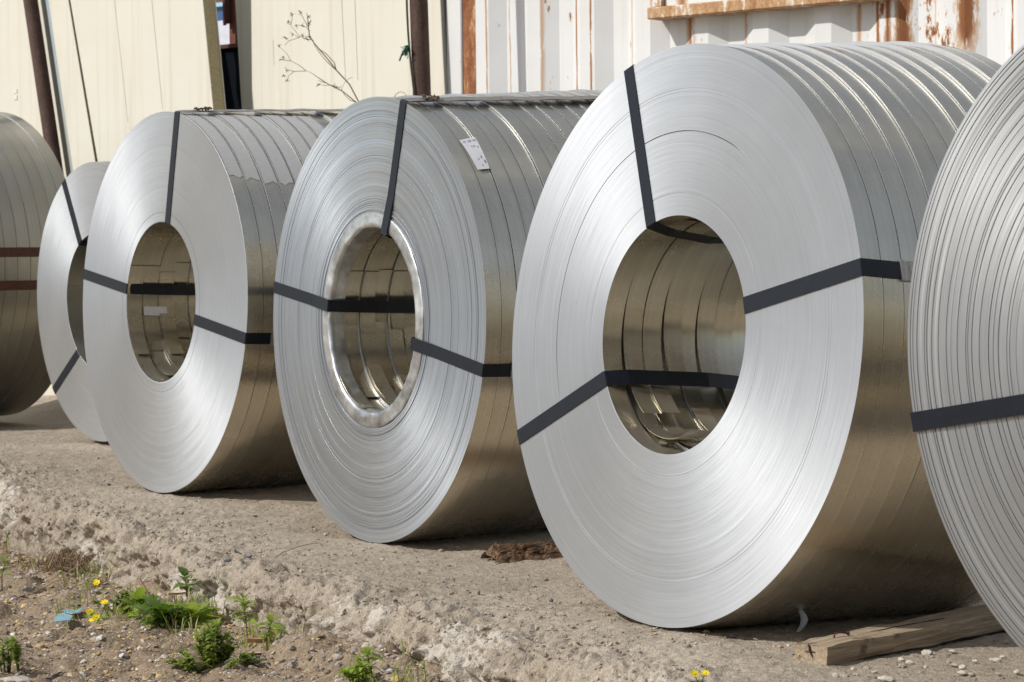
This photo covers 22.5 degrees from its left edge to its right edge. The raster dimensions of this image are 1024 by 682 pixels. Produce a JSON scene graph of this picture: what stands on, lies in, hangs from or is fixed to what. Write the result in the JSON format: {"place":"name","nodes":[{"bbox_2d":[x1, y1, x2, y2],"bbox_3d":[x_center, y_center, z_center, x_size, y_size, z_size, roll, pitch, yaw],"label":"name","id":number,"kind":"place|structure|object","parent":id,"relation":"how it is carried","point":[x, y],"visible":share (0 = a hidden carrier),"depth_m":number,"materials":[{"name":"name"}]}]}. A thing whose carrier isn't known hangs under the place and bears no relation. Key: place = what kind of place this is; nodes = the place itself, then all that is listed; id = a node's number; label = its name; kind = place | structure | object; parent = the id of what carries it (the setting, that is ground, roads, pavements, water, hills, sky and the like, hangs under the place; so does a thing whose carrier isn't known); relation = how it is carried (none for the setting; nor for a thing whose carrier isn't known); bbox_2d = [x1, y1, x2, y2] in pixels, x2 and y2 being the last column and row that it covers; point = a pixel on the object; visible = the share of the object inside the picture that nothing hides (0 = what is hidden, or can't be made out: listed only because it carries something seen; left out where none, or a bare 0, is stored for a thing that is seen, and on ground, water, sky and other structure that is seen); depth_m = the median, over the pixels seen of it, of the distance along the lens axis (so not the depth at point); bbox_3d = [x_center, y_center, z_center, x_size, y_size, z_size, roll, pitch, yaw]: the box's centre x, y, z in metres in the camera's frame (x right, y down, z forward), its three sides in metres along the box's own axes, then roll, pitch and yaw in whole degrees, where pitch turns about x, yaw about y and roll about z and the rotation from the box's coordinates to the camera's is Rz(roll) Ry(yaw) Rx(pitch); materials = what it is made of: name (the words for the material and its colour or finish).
{"place":"outdoors","nodes":[
{"label":"outdoors","id":0,"kind":"place"},
{"bbox_2d":[46,0,72,171],"label":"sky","id":1,"kind":"structure","parent":0,"point":[47,1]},
{"bbox_2d":[0,539,443,681],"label":"dirt ground","id":2,"kind":"structure","parent":0,"point":[303,645],"depth_m":6.16,"materials":[{"name":"brown soil"}]},
{"bbox_2d":[0,634,15,672],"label":"weed","id":3,"kind":"object","parent":2,"relation":"on","point":[5,658],"visible":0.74,"depth_m":5.96,"materials":[{"name":"green plant"}]},
{"bbox_2d":[0,555,15,590],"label":"weed","id":4,"kind":"object","parent":2,"relation":"on","point":[3,559],"visible":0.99,"depth_m":7.29,"materials":[{"name":"green plant"}]},
{"bbox_2d":[4,635,27,671],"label":"weed","id":5,"kind":"object","parent":2,"relation":"on","point":[15,647],"visible":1,"depth_m":5.89,"materials":[{"name":"green plant"}]},
{"bbox_2d":[0,675,31,681],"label":"rock","id":6,"kind":"object","parent":2,"relation":"on","point":[19,678],"visible":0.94,"depth_m":5.78,"materials":[{"name":"stone"}]},
{"bbox_2d":[29,569,40,574],"bbox_3d":[-1.425,0.692,7.706,0.040,0.025,0.040,1,3,45],"label":"rock","id":7,"kind":"object","parent":2,"relation":"on","point":[31,572],"visible":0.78,"depth_m":7.69,"materials":[{"name":"stone"}]},
{"bbox_2d":[3,547,99,573],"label":"dry grass","id":8,"kind":"structure","parent":2,"relation":"on","point":[57,564],"depth_m":7.65,"materials":[{"name":"plant"}]},
{"bbox_2d":[30,564,80,593],"bbox_3d":[-1.338,0.683,7.313,0.013,0.078,0.278,1,3,44],"label":"dry twig","id":9,"kind":"object","parent":2,"relation":"on","point":[54,581],"visible":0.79,"depth_m":7.35,"materials":[{"name":"wood"}]},
{"bbox_2d":[53,613,72,621],"bbox_3d":[-1.173,0.722,6.727,0.046,0.009,0.112,-1,2,0],"label":"paper scrap","id":10,"kind":"object","parent":2,"relation":"on","point":[59,617],"visible":1,"depth_m":6.73,"materials":[{"name":"blue paper"}]},
{"bbox_2d":[63,608,81,613],"bbox_3d":[-1.163,0.713,6.802,0.049,0.008,0.073,-1,2,0],"label":"paper scrap","id":11,"kind":"object","parent":2,"relation":"on","point":[77,610],"visible":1,"depth_m":6.80,"materials":[{"name":"blue paper"}]},
{"bbox_2d":[81,574,120,588],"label":"flowering weed","id":12,"kind":"object","parent":2,"relation":"on","point":[96,582],"visible":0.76,"depth_m":7.29,"materials":[{"name":"yellow plant"}]},
{"bbox_2d":[84,599,130,623],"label":"flowering weed","id":13,"kind":"object","parent":2,"relation":"on","point":[96,617],"visible":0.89,"depth_m":6.70,"materials":[{"name":"yellow plant"}]},
{"bbox_2d":[91,590,146,614],"bbox_3d":[-1.032,0.685,6.795,0.132,0.065,0.203,-2,3,-42],"label":"weed","id":14,"kind":"object","parent":2,"relation":"on","point":[118,597],"visible":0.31,"depth_m":6.76,"materials":[{"name":"green plant"}]},
{"bbox_2d":[118,587,160,616],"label":"weed","id":15,"kind":"object","parent":2,"relation":"on","point":[136,598],"visible":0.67,"depth_m":6.63,"materials":[{"name":"green plant"}]},
{"bbox_2d":[129,595,188,625],"bbox_3d":[-0.890,0.684,6.508,0.159,0.079,0.144,-1,2,0],"label":"weed","id":16,"kind":"object","parent":2,"relation":"on","point":[158,606],"visible":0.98,"depth_m":6.49,"materials":[{"name":"green plant"}]},
{"bbox_2d":[139,601,190,628],"bbox_3d":[-0.868,0.708,6.558,0.176,0.080,0.181,-1,2,0],"label":"weed","id":17,"kind":"object","parent":2,"relation":"on","point":[179,618],"visible":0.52,"depth_m":6.52,"materials":[{"name":"green plant"}]},
{"bbox_2d":[156,568,176,602],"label":"dry twig","id":18,"kind":"object","parent":2,"relation":"on","point":[166,583],"visible":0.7,"depth_m":6.92,"materials":[{"name":"wood"}]},
{"bbox_2d":[167,590,187,594],"bbox_3d":[-0.887,0.669,6.827,0.055,0.010,0.035,-2,2,-29],"label":"bark scrap","id":19,"kind":"object","parent":2,"relation":"on","point":[176,592],"visible":0.92,"depth_m":6.82,"materials":[{"name":"beige wood"}]},
{"bbox_2d":[172,566,201,601],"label":"weed","id":20,"kind":"object","parent":2,"relation":"on","point":[184,572],"visible":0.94,"depth_m":6.73,"materials":[{"name":"green plant"}]},
{"bbox_2d":[170,601,221,627],"bbox_3d":[-0.778,0.696,6.483,0.144,0.080,0.133,1,2,38],"label":"weed","id":21,"kind":"object","parent":2,"relation":"on","point":[201,612],"visible":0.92,"depth_m":6.48,"materials":[{"name":"green plant"}]},
{"bbox_2d":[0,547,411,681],"bbox_3d":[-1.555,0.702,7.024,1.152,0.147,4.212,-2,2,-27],"label":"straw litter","id":22,"kind":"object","parent":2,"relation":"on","point":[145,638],"visible":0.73,"depth_m":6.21,"materials":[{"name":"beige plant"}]},
{"bbox_2d":[163,617,260,673],"bbox_3d":[-0.684,0.701,5.838,0.232,0.139,0.183,-1,2,0],"label":"weed","id":23,"kind":"object","parent":2,"relation":"on","point":[211,652],"visible":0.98,"depth_m":5.85,"materials":[{"name":"green plant"}]},
{"bbox_2d":[212,564,216,618],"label":"dry twig","id":24,"kind":"object","parent":2,"relation":"on","point":[214,592],"visible":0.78,"depth_m":6.48,"materials":[{"name":"beige wood"}]},
{"bbox_2d":[0,532,435,681],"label":"grass","id":25,"kind":"structure","parent":2,"relation":"on","point":[244,642],"depth_m":6.58,"materials":[{"name":"green plant"}]},
{"bbox_2d":[0,540,442,681],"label":"pebbles","id":26,"kind":"object","parent":2,"relation":"on","point":[290,664],"visible":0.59,"depth_m":6.10,"materials":[{"name":"gravel"}]},
{"bbox_2d":[225,592,259,637],"bbox_3d":[-0.645,0.679,6.221,0.091,0.143,0.073,1,3,41],"label":"weed","id":27,"kind":"object","parent":2,"relation":"on","point":[244,605],"visible":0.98,"depth_m":6.23,"materials":[{"name":"green plant"}]},
{"bbox_2d":[246,637,271,642],"bbox_3d":[-0.605,0.715,6.158,0.060,0.012,0.022,-1,2,-17],"label":"bark scrap","id":28,"kind":"object","parent":2,"relation":"on","point":[254,640],"visible":0.83,"depth_m":6.15,"materials":[{"name":"brown wood"}]},
{"bbox_2d":[252,614,288,650],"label":"weed","id":29,"kind":"object","parent":2,"relation":"on","point":[270,620],"visible":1,"depth_m":5.98,"materials":[{"name":"green plant"}]},
{"bbox_2d":[277,543,321,555],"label":"dry twig","id":30,"kind":"object","parent":2,"relation":"on","point":[296,547],"visible":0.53,"depth_m":6.80,"materials":[{"name":"beige wood"}]},
{"bbox_2d":[338,656,374,681],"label":"weed","id":31,"kind":"object","parent":2,"relation":"on","point":[353,673],"visible":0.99,"depth_m":5.46,"materials":[{"name":"green plant"}]},
{"bbox_2d":[354,647,384,677],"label":"weed","id":32,"kind":"object","parent":2,"relation":"on","point":[367,652],"visible":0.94,"depth_m":5.50,"materials":[{"name":"green plant"}]},
{"bbox_2d":[222,0,237,43],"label":"rusty post","id":33,"kind":"object","parent":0,"point":[229,12],"visible":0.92,"depth_m":12.57,"materials":[{"name":"brown metal"}]},
{"bbox_2d":[0,442,1020,681],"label":"gravel","id":34,"kind":"structure","parent":0,"point":[417,617],"depth_m":6.25,"materials":[{"name":"gravel"}]},
{"bbox_2d":[0,395,1023,681],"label":"concrete slab","id":35,"kind":"structure","parent":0,"point":[44,425],"depth_m":6.32,"materials":[{"name":"grey concrete"}]},
{"bbox_2d":[0,112,64,415],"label":"steel coil bundle","id":36,"kind":"object","parent":35,"relation":"on","point":[32,177],"visible":0.8,"depth_m":10.72,"materials":[{"name":"silver metal"}]},
{"bbox_2d":[0,0,70,395],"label":"wall panel","id":37,"kind":"structure","parent":35,"relation":"on","point":[18,95],"depth_m":12.23,"materials":[{"name":"beige metal"}]},
{"bbox_2d":[23,0,63,173],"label":"steel pipe","id":38,"kind":"object","parent":35,"relation":"on","point":[41,73],"visible":0.27,"depth_m":11.99,"materials":[{"name":"brown metal"}]},
{"bbox_2d":[49,0,97,170],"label":"wall panel","id":39,"kind":"structure","parent":35,"relation":"on","point":[79,128],"depth_m":11.90,"materials":[{"name":"metal"}]},
{"bbox_2d":[37,161,110,441],"bbox_3d":[-1.336,-0.165,9.826,0.555,1.067,1.067,-3,3,-35],"label":"steel coil bundle","id":40,"kind":"object","parent":35,"relation":"on","point":[62,256],"visible":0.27,"depth_m":9.88,"materials":[{"name":"silver metal"}]},
{"bbox_2d":[70,0,225,161],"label":"wall panel","id":41,"kind":"structure","parent":35,"relation":"on","point":[141,60],"depth_m":11.49,"materials":[{"name":"metal"}]},
{"bbox_2d":[83,106,344,492],"bbox_3d":[-0.829,-0.145,8.398,0.728,1.255,1.264,0,1,-33],"label":"steel coil bundle","id":42,"kind":"object","parent":35,"relation":"on","point":[185,230],"visible":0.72,"depth_m":8.06,"materials":[{"name":"silver metal"}]},
{"bbox_2d":[216,0,229,44],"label":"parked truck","id":43,"kind":"object","parent":35,"relation":"on","point":[224,37],"depth_m":18.13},
{"bbox_2d":[223,558,231,561],"bbox_3d":[-0.740,0.569,6.697,0.025,0.013,0.013,-1,2,-13],"label":"stone","id":44,"kind":"object","parent":35,"relation":"on","point":[226,559],"visible":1,"depth_m":6.69,"materials":[{"name":"grey stone"}]},
{"bbox_2d":[220,43,241,109],"bbox_3d":[-1.028,-0.536,12.583,0.985,1.771,0.940,1,3,42],"label":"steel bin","id":45,"kind":"object","parent":35,"relation":"on","point":[230,67],"visible":0.04,"depth_m":12.22,"materials":[{"name":"black metal"}]},
{"bbox_2d":[235,0,251,109],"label":"wall panel","id":46,"kind":"structure","parent":35,"relation":"on","point":[243,21],"depth_m":11.52,"materials":[{"name":"metal"}]},
{"bbox_2d":[277,10,405,101],"bbox_3d":[-0.620,-0.675,9.218,0.145,1.047,0.678,-2,2,-40],"label":"dry weed","id":47,"kind":"object","parent":35,"relation":"on","point":[321,51],"visible":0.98,"depth_m":9.31,"materials":[{"name":"brown plant"}]},
{"bbox_2d":[251,0,447,109],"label":"wall panel","id":48,"kind":"structure","parent":35,"relation":"on","point":[361,43],"depth_m":10.91,"materials":[{"name":"beige metal"}]},
{"bbox_2d":[410,0,430,95],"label":"steel pipe","id":49,"kind":"object","parent":35,"relation":"on","point":[419,28],"visible":0.15,"depth_m":10.11,"materials":[{"name":"brown metal"}]},
{"bbox_2d":[399,0,414,94],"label":"green twine","id":50,"kind":"object","parent":49,"relation":"attached to","point":[406,50],"visible":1,"depth_m":10.11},
{"bbox_2d":[273,89,602,542],"bbox_3d":[-0.095,-0.087,7.298,0.744,1.278,1.289,0,1,-31],"label":"steel coil bundle","id":51,"kind":"object","parent":35,"relation":"on","point":[406,227],"visible":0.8,"depth_m":6.96,"materials":[{"name":"metal"}]},
{"bbox_2d":[481,540,562,562],"bbox_3d":[0.054,0.540,6.686,0.273,0.045,0.110,-1,2,-25],"label":"rotten wood","id":52,"kind":"object","parent":35,"relation":"on","point":[529,550],"visible":0.78,"depth_m":6.64,"materials":[{"name":"brown wood"}]},
{"bbox_2d":[690,669,708,681],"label":"flowering weed","id":53,"kind":"object","parent":35,"relation":"on","point":[694,672],"visible":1,"depth_m":4.70,"materials":[{"name":"yellow plant"}]},
{"bbox_2d":[446,0,1023,93],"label":"shipping container","id":54,"kind":"object","parent":35,"relation":"on","point":[503,46],"visible":0.16,"depth_m":9.83,"materials":[{"name":"white metal"}]},
{"bbox_2d":[647,0,883,20],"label":"window","id":55,"kind":"structure","parent":54,"relation":"in","point":[661,10],"depth_m":9.51,"materials":[{"name":"orange paint"}]},
{"bbox_2d":[512,41,1001,627],"bbox_3d":[0.602,-0.035,5.676,0.695,1.315,1.327,4,-1,-33],"label":"steel coil bundle","id":56,"kind":"object","parent":35,"relation":"on","point":[712,395],"visible":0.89,"depth_m":5.34,"materials":[{"name":"metal"}]},
{"bbox_2d":[796,610,807,631],"bbox_3d":[0.601,0.578,5.340,0.024,0.052,0.006,-1,2,0],"label":"plastic scrap","id":57,"kind":"object","parent":35,"relation":"on","point":[804,619],"visible":1,"depth_m":5.34,"materials":[{"name":"grey plastic"}]},
{"bbox_2d":[878,675,892,681],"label":"stone","id":58,"kind":"object","parent":35,"relation":"on","point":[884,678],"visible":1,"depth_m":4.70,"materials":[{"name":"white stone"}]},
{"bbox_2d":[794,604,1003,665],"bbox_3d":[0.907,0.577,5.273,0.098,0.051,1.002,1,3,44],"label":"wooden plank","id":59,"kind":"object","parent":35,"relation":"on","point":[918,632],"visible":0.89,"depth_m":5.08,"materials":[{"name":"brown wood"}]},
{"bbox_2d":[898,663,906,667],"bbox_3d":[0.738,0.613,4.868,0.017,0.010,0.019,-1,2,0],"label":"stone","id":60,"kind":"object","parent":35,"relation":"on","point":[900,665],"visible":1,"depth_m":4.86,"materials":[{"name":"beige stone"}]},
{"bbox_2d":[905,660,913,664],"bbox_3d":[0.758,0.612,4.907,0.017,0.010,0.016,-1,2,0],"label":"stone","id":61,"kind":"object","parent":35,"relation":"on","point":[909,662],"visible":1,"depth_m":4.90,"materials":[{"name":"beige stone"}]},
{"bbox_2d":[921,649,933,654],"bbox_3d":[0.810,0.608,5.024,0.023,0.013,0.022,-1,2,0],"label":"stone","id":62,"kind":"object","parent":35,"relation":"on","point":[926,652],"visible":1,"depth_m":5.02,"materials":[{"name":"white stone"}]},
{"bbox_2d":[957,670,965,674],"bbox_3d":[0.828,0.611,4.747,0.017,0.010,0.025,-1,2,0],"label":"stone","id":63,"kind":"object","parent":35,"relation":"on","point":[961,672],"visible":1,"depth_m":4.74,"materials":[{"name":"beige stone"}]},
{"bbox_2d":[907,43,1023,651],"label":"steel coil bundle","id":64,"kind":"object","parent":35,"relation":"on","point":[965,339],"visible":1,"depth_m":4.38,"materials":[{"name":"silver metal"}]},
{"bbox_2d":[989,657,1002,661],"bbox_3d":[0.919,0.605,4.889,0.027,0.008,0.018,-1,2,0],"label":"stone","id":65,"kind":"object","parent":35,"relation":"on","point":[996,659],"visible":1,"depth_m":4.88,"materials":[{"name":"beige stone"}]}
]}

